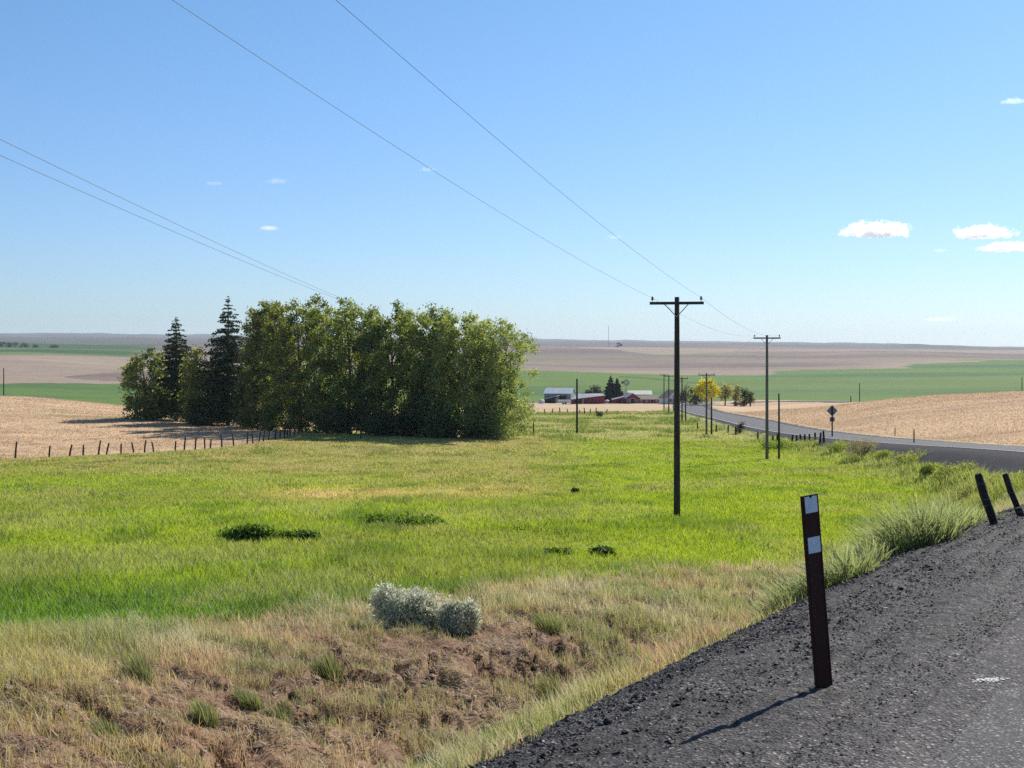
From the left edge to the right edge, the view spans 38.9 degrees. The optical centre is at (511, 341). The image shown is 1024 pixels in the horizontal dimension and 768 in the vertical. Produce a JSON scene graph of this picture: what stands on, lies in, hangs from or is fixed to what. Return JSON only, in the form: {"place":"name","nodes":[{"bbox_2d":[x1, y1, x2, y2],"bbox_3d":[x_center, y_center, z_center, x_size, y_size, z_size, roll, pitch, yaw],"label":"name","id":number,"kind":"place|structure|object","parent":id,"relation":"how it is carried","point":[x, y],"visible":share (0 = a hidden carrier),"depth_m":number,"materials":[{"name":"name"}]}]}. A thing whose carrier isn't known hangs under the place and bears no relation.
{"place":"outdoors","nodes":[
{"label":"outdoors","id":0,"kind":"place"},
{"bbox_2d":[0,155,358,306],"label":"power wire","id":1,"kind":"object","parent":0,"point":[152,222],"visible":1,"depth_m":82.93,"materials":[{"name":"black metal"}]},
{"bbox_2d":[0,139,359,305],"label":"power wire","id":2,"kind":"object","parent":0,"point":[150,211],"visible":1,"depth_m":82.33,"materials":[{"name":"black metal"}]},
{"bbox_2d":[0,333,1023,767],"bbox_3d":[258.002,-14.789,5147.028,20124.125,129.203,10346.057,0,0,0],"label":"ground","id":3,"kind":"structure","parent":0,"point":[82,367],"depth_m":179.73,"materials":[{"name":"soil"}]},
{"bbox_2d":[6,341,17,346],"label":"broadleaf tree","id":4,"kind":"object","parent":3,"relation":"on","point":[11,344],"visible":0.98,"depth_m":2595.63,"materials":[{"name":"green plant"}]},
{"bbox_2d":[84,716,122,739],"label":"bunchgrass","id":5,"kind":"object","parent":3,"relation":"on","point":[100,728],"visible":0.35,"depth_m":15.79,"materials":[{"name":"green plant"}]},
{"bbox_2d":[114,647,154,686],"bbox_3d":[-4.892,4.202,18.758,0.519,0.604,0.532,0,0,0],"label":"bunchgrass","id":6,"kind":"object","parent":3,"relation":"on","point":[139,667],"visible":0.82,"depth_m":18.71,"materials":[{"name":"green plant"}]},
{"bbox_2d":[113,346,174,419],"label":"broadleaf tree","id":7,"kind":"object","parent":3,"relation":"on","point":[131,370],"visible":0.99,"depth_m":206.69,"materials":[{"name":"green plant"}]},
{"bbox_2d":[14,426,299,457],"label":"post and wire fence","id":8,"kind":"object","parent":3,"relation":"on","point":[132,449],"visible":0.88,"depth_m":145.57,"materials":[{"name":"brown wood"}]},
{"bbox_2d":[138,317,207,420],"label":"conifer tree","id":9,"kind":"object","parent":3,"relation":"on","point":[173,372],"visible":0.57,"depth_m":210.61,"materials":[{"name":"green plant"}]},
{"bbox_2d":[172,344,219,423],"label":"broadleaf tree","id":10,"kind":"object","parent":3,"relation":"on","point":[190,380],"visible":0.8,"depth_m":203.87,"materials":[{"name":"green plant"}]},
{"bbox_2d":[183,694,219,728],"bbox_3d":[-3.630,4.374,16.789,0.446,0.638,0.468,0,0,36],"label":"bunchgrass","id":11,"kind":"object","parent":3,"relation":"on","point":[197,714],"visible":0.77,"depth_m":16.75,"materials":[{"name":"green plant"}]},
{"bbox_2d":[184,413,219,425],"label":"shrub","id":12,"kind":"object","parent":3,"relation":"on","point":[197,420],"visible":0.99,"depth_m":200.47,"materials":[{"name":"green plant"}]},
{"bbox_2d":[187,296,254,425],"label":"conifer tree","id":13,"kind":"object","parent":3,"relation":"on","point":[224,386],"visible":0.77,"depth_m":204.34,"materials":[{"name":"green plant"}]},
{"bbox_2d":[0,395,461,457],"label":"field stubble","id":14,"kind":"object","parent":3,"relation":"on","point":[187,431],"visible":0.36,"depth_m":180.93,"materials":[{"name":"beige plant"}]},
{"bbox_2d":[229,684,263,710],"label":"bunchgrass","id":15,"kind":"object","parent":3,"relation":"on","point":[244,699],"visible":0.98,"depth_m":18.18,"materials":[{"name":"green plant"}]},
{"bbox_2d":[228,343,264,427],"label":"broadleaf tree","id":16,"kind":"object","parent":3,"relation":"on","point":[240,396],"visible":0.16,"depth_m":199.47,"materials":[{"name":"green plant"}]},
{"bbox_2d":[212,522,284,542],"bbox_3d":[-9.016,6.502,49.430,2.415,0.829,1.544,0,0,0],"label":"weed patch","id":17,"kind":"object","parent":3,"relation":"on","point":[248,530],"visible":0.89,"depth_m":49.06,"materials":[{"name":"green plant"}]},
{"bbox_2d":[235,299,286,428],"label":"broadleaf tree","id":18,"kind":"object","parent":3,"relation":"on","point":[247,418],"visible":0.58,"depth_m":194.17,"materials":[{"name":"green plant"}]},
{"bbox_2d":[264,698,295,728],"bbox_3d":[-2.916,4.800,18.163,0.428,0.674,0.444,0,0,0],"label":"bunchgrass","id":19,"kind":"object","parent":3,"relation":"on","point":[279,714],"visible":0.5,"depth_m":18.19,"materials":[{"name":"green plant"}]},
{"bbox_2d":[274,528,324,540],"bbox_3d":[-7.327,6.651,49.743,1.826,0.538,1.068,0,0,0],"label":"weed patch","id":20,"kind":"object","parent":3,"relation":"on","point":[303,533],"visible":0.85,"depth_m":49.56,"materials":[{"name":"green plant"}]},
{"bbox_2d":[253,293,347,431],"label":"broadleaf tree","id":21,"kind":"object","parent":3,"relation":"on","point":[275,358],"visible":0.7,"depth_m":184.80,"materials":[{"name":"green plant"}]},
{"bbox_2d":[0,593,634,767],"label":"soil clods","id":22,"kind":"object","parent":3,"relation":"on","point":[259,744],"visible":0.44,"depth_m":19.58,"materials":[{"name":"brown soil"}]},
{"bbox_2d":[309,646,343,686],"bbox_3d":[-2.718,4.743,21.006,0.570,0.765,0.539,0,0,0],"label":"bunchgrass","id":23,"kind":"object","parent":3,"relation":"on","point":[325,669],"visible":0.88,"depth_m":20.97,"materials":[{"name":"green plant"}]},
{"bbox_2d":[310,406,360,434],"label":"shrub","id":24,"kind":"object","parent":3,"relation":"on","point":[339,421],"visible":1,"depth_m":176.03,"materials":[{"name":"green plant"}]},
{"bbox_2d":[291,297,390,433],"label":"broadleaf tree","id":25,"kind":"object","parent":3,"relation":"on","point":[332,378],"visible":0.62,"depth_m":180.12,"materials":[{"name":"green plant"}]},
{"bbox_2d":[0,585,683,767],"bbox_3d":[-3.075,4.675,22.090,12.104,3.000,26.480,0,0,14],"label":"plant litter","id":26,"kind":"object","parent":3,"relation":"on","point":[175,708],"visible":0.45,"depth_m":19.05,"materials":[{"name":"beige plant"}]},
{"bbox_2d":[340,299,430,434],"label":"broadleaf tree","id":27,"kind":"object","parent":3,"relation":"on","point":[384,370],"visible":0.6,"depth_m":177.21,"materials":[{"name":"green plant"}]},
{"bbox_2d":[362,409,426,436],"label":"shrub","id":28,"kind":"object","parent":3,"relation":"on","point":[384,424],"visible":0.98,"depth_m":171.06,"materials":[{"name":"green plant"}]},
{"bbox_2d":[358,511,448,527],"bbox_3d":[-4.314,6.973,56.668,3.462,0.775,2.292,0,0,18],"label":"weed patch","id":29,"kind":"object","parent":3,"relation":"on","point":[411,518],"visible":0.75,"depth_m":56.35,"materials":[{"name":"green plant"}]},
{"bbox_2d":[366,581,444,630],"bbox_3d":[-1.862,4.749,25.817,1.537,0.983,1.032,0,0,0],"label":"sagebrush","id":30,"kind":"object","parent":3,"relation":"on","point":[421,607],"visible":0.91,"depth_m":25.64,"materials":[{"name":"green plant"}]},
{"bbox_2d":[412,755,436,764],"bbox_3d":[-1.077,5.182,17.928,0.340,0.134,0.199,0,0,42],"label":"stone","id":31,"kind":"object","parent":3,"relation":"on","point":[415,759],"visible":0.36,"depth_m":17.89,"materials":[{"name":"grey stone"}]},
{"bbox_2d":[389,301,460,435],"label":"broadleaf tree","id":32,"kind":"object","parent":3,"relation":"on","point":[412,377],"visible":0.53,"depth_m":173.43,"materials":[{"name":"green plant"}]},
{"bbox_2d":[420,411,487,438],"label":"shrub","id":33,"kind":"object","parent":3,"relation":"on","point":[439,426],"visible":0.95,"depth_m":167.22,"materials":[{"name":"green plant"}]},
{"bbox_2d":[435,595,481,636],"bbox_3d":[-0.995,4.865,25.620,0.926,0.865,0.783,0,0,35],"label":"sagebrush","id":34,"kind":"object","parent":3,"relation":"on","point":[461,617],"visible":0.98,"depth_m":25.41,"materials":[{"name":"grey plant"}]},
{"bbox_2d":[418,310,499,437],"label":"broadleaf tree","id":35,"kind":"object","parent":3,"relation":"on","point":[444,404],"visible":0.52,"depth_m":170.42,"materials":[{"name":"green plant"}]},
{"bbox_2d":[453,316,543,439],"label":"broadleaf tree","id":36,"kind":"object","parent":3,"relation":"on","point":[495,419],"visible":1,"depth_m":166.38,"materials":[{"name":"green plant"}]},
{"bbox_2d":[0,433,1023,632],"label":"meadow grass","id":37,"kind":"structure","parent":3,"relation":"on","point":[42,576],"depth_m":62.59,"materials":[{"name":"green plant"}]},
{"bbox_2d":[0,486,1023,767],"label":"dry grass","id":38,"kind":"structure","parent":3,"relation":"on","point":[28,660],"depth_m":20.77,"materials":[{"name":"beige plant"}]},
{"bbox_2d":[529,604,563,637],"bbox_3d":[0.594,5.008,26.068,0.689,0.726,0.673,0,0,0],"label":"bunchgrass","id":39,"kind":"object","parent":3,"relation":"on","point":[552,624],"visible":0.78,"depth_m":25.99,"materials":[{"name":"green plant"}]},
{"bbox_2d":[531,664,566,702],"bbox_3d":[0.555,5.214,21.714,0.603,0.705,0.600,0,0,33],"label":"bunchgrass","id":40,"kind":"object","parent":3,"relation":"on","point":[546,689],"visible":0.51,"depth_m":21.74,"materials":[{"name":"green plant"}]},
{"bbox_2d":[543,395,559,402],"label":"open shed","id":41,"kind":"structure","parent":3,"relation":"on","point":[554,399],"depth_m":567.54,"materials":[{"name":"white metal"}]},
{"bbox_2d":[543,388,575,399],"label":"metal shed","id":42,"kind":"structure","parent":3,"relation":"on","point":[565,393],"depth_m":581.28,"materials":[{"name":"white metal"}]},
{"bbox_2d":[559,395,566,399],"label":"door","id":43,"kind":"structure","parent":42,"relation":"in","point":[562,397],"depth_m":579.70,"materials":[{"name":"grey metal"}]},
{"bbox_2d":[544,546,574,555],"bbox_3d":[1.495,6.567,45.042,1.022,0.448,0.691,0,0,0],"label":"weed patch","id":44,"kind":"object","parent":3,"relation":"on","point":[557,550],"visible":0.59,"depth_m":44.92,"materials":[{"name":"green plant"}]},
{"bbox_2d":[558,400,570,403],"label":"farm trailer","id":45,"kind":"object","parent":3,"relation":"on","point":[564,401],"visible":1,"depth_m":538.99,"materials":[{"name":"metal"}]},
{"bbox_2d":[570,487,580,492],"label":"weed patch","id":46,"kind":"object","parent":3,"relation":"on","point":[574,489],"visible":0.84,"depth_m":88.77,"materials":[{"name":"green plant"}]},
{"bbox_2d":[544,408,607,413],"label":"post and wire fence","id":47,"kind":"object","parent":3,"relation":"on","point":[579,410],"visible":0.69,"depth_m":349.62,"materials":[{"name":"brown wood"}]},
{"bbox_2d":[576,379,577,432],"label":"utility pole","id":48,"kind":"object","parent":3,"relation":"on","point":[576,405],"visible":0.87,"depth_m":199.88,"materials":[{"name":"brown wood"}]},
{"bbox_2d":[571,393,605,403],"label":"red barn","id":49,"kind":"structure","parent":3,"relation":"on","point":[595,398],"depth_m":544.00,"materials":[{"name":"grey metal"}]},
{"bbox_2d":[584,384,604,393],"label":"broadleaf tree","id":50,"kind":"object","parent":3,"relation":"on","point":[595,389],"visible":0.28,"depth_m":565.66,"materials":[{"name":"green plant"}]},
{"bbox_2d":[587,544,616,555],"bbox_3d":[2.844,6.601,45.693,0.979,0.511,0.644,0,0,0],"label":"weed patch","id":51,"kind":"object","parent":3,"relation":"on","point":[607,549],"visible":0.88,"depth_m":45.60,"materials":[{"name":"green plant"}]},
{"bbox_2d":[603,375,615,402],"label":"conifer tree","id":52,"kind":"object","parent":3,"relation":"on","point":[608,391],"visible":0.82,"depth_m":558.84,"materials":[{"name":"green plant"}]},
{"bbox_2d":[612,378,623,397],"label":"conifer tree","id":53,"kind":"object","parent":3,"relation":"on","point":[617,391],"visible":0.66,"depth_m":558.90,"materials":[{"name":"green plant"}]},
{"bbox_2d":[611,396,625,403],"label":"red shed","id":54,"kind":"structure","parent":3,"relation":"on","point":[619,400],"depth_m":546.00,"materials":[{"name":"grey metal"}]},
{"bbox_2d":[621,392,638,403],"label":"red barn","id":55,"kind":"structure","parent":3,"relation":"on","point":[630,398],"depth_m":544.56,"materials":[{"name":"grey metal"}]},
{"bbox_2d":[627,390,652,395],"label":"long shed","id":56,"kind":"structure","parent":3,"relation":"on","point":[642,392],"depth_m":573.14,"materials":[{"name":"white metal"}]},
{"bbox_2d":[636,396,658,403],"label":"red shed","id":57,"kind":"structure","parent":3,"relation":"on","point":[648,399],"depth_m":545.00,"materials":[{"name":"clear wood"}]},
{"bbox_2d":[511,407,787,443],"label":"pasture grass","id":58,"kind":"structure","parent":3,"relation":"on","point":[563,434],"depth_m":224.64,"materials":[{"name":"green plant"}]},
{"bbox_2d":[660,374,667,409],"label":"power pole","id":59,"kind":"object","parent":3,"relation":"on","point":[663,398],"visible":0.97,"depth_m":394.95,"materials":[{"name":"brown wood"}]},
{"bbox_2d":[658,390,673,403],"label":"farm house","id":60,"kind":"structure","parent":3,"relation":"on","point":[671,392],"depth_m":527.35,"materials":[{"name":"wood"}]},
{"bbox_2d":[664,375,673,413],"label":"power pole","id":61,"kind":"object","parent":3,"relation":"on","point":[668,376],"visible":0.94,"depth_m":329.89,"materials":[{"name":"brown wood"}]},
{"bbox_2d":[650,296,703,518],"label":"power pole","id":62,"kind":"object","parent":3,"relation":"on","point":[676,303],"visible":0.97,"depth_m":65.39,"materials":[{"name":"brown wood"}]},
{"bbox_2d":[173,0,651,297],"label":"power wire","id":63,"kind":"object","parent":62,"relation":"attached to","point":[366,127],"visible":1,"depth_m":26.35,"materials":[{"name":"black metal"}]},
{"bbox_2d":[336,0,699,296],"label":"power wire","id":64,"kind":"object","parent":62,"relation":"attached to","point":[481,125],"visible":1,"depth_m":26.22,"materials":[{"name":"black metal"}]},
{"bbox_2d":[680,377,687,421],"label":"power pole","id":65,"kind":"object","parent":3,"relation":"on","point":[682,378],"visible":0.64,"depth_m":261.92,"materials":[{"name":"brown wood"}]},
{"bbox_2d":[680,383,691,402],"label":"broadleaf tree","id":66,"kind":"object","parent":3,"relation":"on","point":[684,391],"visible":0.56,"depth_m":449.17,"materials":[{"name":"green plant"}]},
{"bbox_2d":[687,386,705,404],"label":"broadleaf tree","id":67,"kind":"object","parent":3,"relation":"on","point":[695,400],"visible":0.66,"depth_m":423.66,"materials":[{"name":"green plant"}]},
{"bbox_2d":[698,373,714,434],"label":"power pole","id":68,"kind":"object","parent":3,"relation":"on","point":[706,422],"visible":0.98,"depth_m":199.88,"materials":[{"name":"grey wood"}]},
{"bbox_2d":[692,377,723,404],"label":"broadleaf tree","id":69,"kind":"object","parent":3,"relation":"on","point":[700,388],"visible":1,"depth_m":413.82,"materials":[{"name":"yellow plant"}]},
{"bbox_2d":[718,382,734,405],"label":"broadleaf tree","id":70,"kind":"object","parent":3,"relation":"on","point":[727,392],"visible":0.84,"depth_m":429.74,"materials":[{"name":"green plant"}]},
{"bbox_2d":[730,384,743,405],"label":"broadleaf tree","id":71,"kind":"object","parent":3,"relation":"on","point":[736,397],"visible":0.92,"depth_m":435.41,"materials":[{"name":"green plant"}]},
{"bbox_2d":[734,422,745,432],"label":"tumbleweed","id":72,"kind":"object","parent":3,"relation":"on","point":[739,427],"visible":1,"depth_m":200.32,"materials":[{"name":"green plant"}]},
{"bbox_2d":[737,387,749,405],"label":"broadleaf tree","id":73,"kind":"object","parent":3,"relation":"on","point":[744,402],"visible":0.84,"depth_m":439.51,"materials":[{"name":"green plant"}]},
{"bbox_2d":[466,504,1023,767],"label":"gravel shoulder","id":74,"kind":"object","parent":3,"relation":"on","point":[948,710],"visible":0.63,"depth_m":8.65,"materials":[{"name":"grey gravel"}]},
{"bbox_2d":[603,717,612,724],"bbox_3d":[0.546,2.152,8.233,0.051,0.043,0.079,0,0,33],"label":"stone","id":75,"kind":"object","parent":74,"relation":"on","point":[607,720],"visible":0.94,"depth_m":8.21,"materials":[{"name":"grey stone"}]},
{"bbox_2d":[800,494,832,687],"bbox_3d":[1.829,1.616,8.651,0.226,1.416,0.086,0,0,-36],"label":"marker post","id":76,"kind":"object","parent":74,"relation":"on","point":[816,592],"visible":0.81,"depth_m":8.64,"materials":[{"name":"brown"}]},
{"bbox_2d":[972,677,1009,681],"bbox_3d":[2.830,1.996,8.569,0.256,0.009,0.106,0,0,-15],"label":"road marking","id":77,"kind":"object","parent":74,"relation":"on","point":[989,679],"visible":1,"depth_m":8.57,"materials":[{"name":"white paint"}]},
{"bbox_2d":[1015,507,1023,516],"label":"stone","id":78,"kind":"object","parent":74,"relation":"on","point":[1019,511],"visible":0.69,"depth_m":19.00,"materials":[{"name":"grey stone"}]},
{"bbox_2d":[743,391,755,405],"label":"broadleaf tree","id":79,"kind":"object","parent":3,"relation":"on","point":[751,399],"visible":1,"depth_m":435.88,"materials":[{"name":"green plant"}]},
{"bbox_2d":[697,423,824,443],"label":"post and wire fence","id":80,"kind":"object","parent":3,"relation":"on","point":[820,436],"visible":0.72,"depth_m":156.90,"materials":[{"name":"brown wood"}]},
{"bbox_2d":[753,335,780,458],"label":"power pole","id":81,"kind":"object","parent":3,"relation":"on","point":[767,422],"visible":0.94,"depth_m":130.89,"materials":[{"name":"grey wood"}]},
{"bbox_2d":[759,439,792,449],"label":"weed patch","id":82,"kind":"object","parent":3,"relation":"on","point":[776,446],"visible":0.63,"depth_m":149.98,"materials":[{"name":"green plant"}]},
{"bbox_2d":[778,393,779,458],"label":"utility pole","id":83,"kind":"object","parent":3,"relation":"on","point":[778,425],"visible":0.87,"depth_m":130.93,"materials":[{"name":"wood"}]},
{"bbox_2d":[738,567,830,619],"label":"tall grass","id":84,"kind":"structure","parent":3,"relation":"on","point":[785,590],"depth_m":14.48,"materials":[{"name":"green plant"}]},
{"bbox_2d":[786,437,821,446],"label":"bank shrub","id":85,"kind":"object","parent":3,"relation":"on","point":[805,443],"visible":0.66,"depth_m":149.50,"materials":[{"name":"green plant"}]},
{"bbox_2d":[827,405,836,435],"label":"road sign","id":86,"kind":"object","parent":3,"relation":"on","point":[831,410],"visible":0.92,"depth_m":166.05,"materials":[{"name":"metal"}]},
{"bbox_2d":[821,439,847,453],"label":"bank shrub","id":87,"kind":"object","parent":3,"relation":"on","point":[836,446],"visible":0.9,"depth_m":134.30,"materials":[{"name":"green plant"}]},
{"bbox_2d":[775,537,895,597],"bbox_3d":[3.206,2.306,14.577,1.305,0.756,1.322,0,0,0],"label":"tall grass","id":88,"kind":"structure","parent":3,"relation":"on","point":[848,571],"depth_m":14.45,"materials":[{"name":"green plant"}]},
{"bbox_2d":[842,435,878,460],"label":"bank shrub","id":89,"kind":"object","parent":3,"relation":"on","point":[864,449],"visible":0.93,"depth_m":122.00,"materials":[{"name":"green plant"}]},
{"bbox_2d":[826,526,897,573],"bbox_3d":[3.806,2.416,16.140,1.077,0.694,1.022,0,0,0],"label":"tall grass","id":90,"kind":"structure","parent":3,"relation":"on","point":[860,549],"depth_m":16.13,"materials":[{"name":"green plant"}]},
{"bbox_2d":[735,391,1023,444],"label":"field stubble","id":91,"kind":"object","parent":3,"relation":"on","point":[803,420],"visible":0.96,"depth_m":221.94,"materials":[{"name":"beige plant"}]},
{"bbox_2d":[867,448,893,462],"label":"bank shrub","id":92,"kind":"object","parent":3,"relation":"on","point":[877,454],"visible":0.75,"depth_m":114.02,"materials":[{"name":"green plant"}]},
{"bbox_2d":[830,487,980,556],"bbox_3d":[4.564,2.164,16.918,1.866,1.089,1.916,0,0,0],"label":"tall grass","id":93,"kind":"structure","parent":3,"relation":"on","point":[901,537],"depth_m":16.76,"materials":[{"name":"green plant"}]},
{"bbox_2d":[885,449,931,468],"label":"bank shrub","id":94,"kind":"object","parent":3,"relation":"on","point":[908,459],"visible":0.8,"depth_m":103.94,"materials":[{"name":"green plant"}]},
{"bbox_2d":[859,493,987,546],"bbox_3d":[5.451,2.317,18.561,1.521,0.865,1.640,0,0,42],"label":"tall grass","id":95,"kind":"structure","parent":3,"relation":"on","point":[974,522],"depth_m":18.43,"materials":[{"name":"green plant"}]},
{"bbox_2d":[917,460,942,475],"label":"bank shrub","id":96,"kind":"object","parent":3,"relation":"on","point":[926,468],"visible":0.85,"depth_m":93.96,"materials":[{"name":"green plant"}]},
{"bbox_2d":[927,459,977,481],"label":"bank shrub","id":97,"kind":"object","parent":3,"relation":"on","point":[946,469],"visible":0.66,"depth_m":85.97,"materials":[{"name":"green plant"}]},
{"bbox_2d":[957,469,987,482],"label":"bank shrub","id":98,"kind":"object","parent":3,"relation":"on","point":[964,477],"visible":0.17,"depth_m":78.36,"materials":[{"name":"green plant"}]},
{"bbox_2d":[951,502,1008,521],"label":"tall grass","id":99,"kind":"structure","parent":3,"relation":"on","point":[983,517],"depth_m":19.47,"materials":[{"name":"green plant"}]},
{"bbox_2d":[975,473,998,523],"bbox_3d":[5.984,2.050,18.219,0.329,0.807,0.121,0,0,14],"label":"leaning post","id":100,"kind":"object","parent":3,"relation":"on","point":[985,499],"visible":0.94,"depth_m":18.19,"materials":[{"name":"brown wood"}]},
{"bbox_2d":[984,470,1023,491],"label":"bank shrub","id":101,"kind":"object","parent":3,"relation":"on","point":[995,477],"visible":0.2,"depth_m":66.78,"materials":[{"name":"green plant"}]},
{"bbox_2d":[1002,473,1019,508],"bbox_3d":[7.273,2.249,21.023,0.313,0.697,0.109,0,0,13],"label":"leaning post","id":102,"kind":"object","parent":3,"relation":"on","point":[1010,491],"visible":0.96,"depth_m":21.00,"materials":[{"name":"brown wood"}]},
{"bbox_2d":[0,0,1023,346],"label":"sky","id":103,"kind":"structure","parent":0,"point":[812,171],"materials":[{"name":"blue"}]},
{"bbox_2d":[731,400,848,402],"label":"side road","id":104,"kind":"structure","parent":0,"point":[795,400],"depth_m":452.32,"materials":[{"name":"grey asphalt"}]},
{"bbox_2d":[680,399,1023,767],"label":"road","id":105,"kind":"structure","parent":0,"point":[991,735],"depth_m":7.63,"materials":[{"name":"grey asphalt"}]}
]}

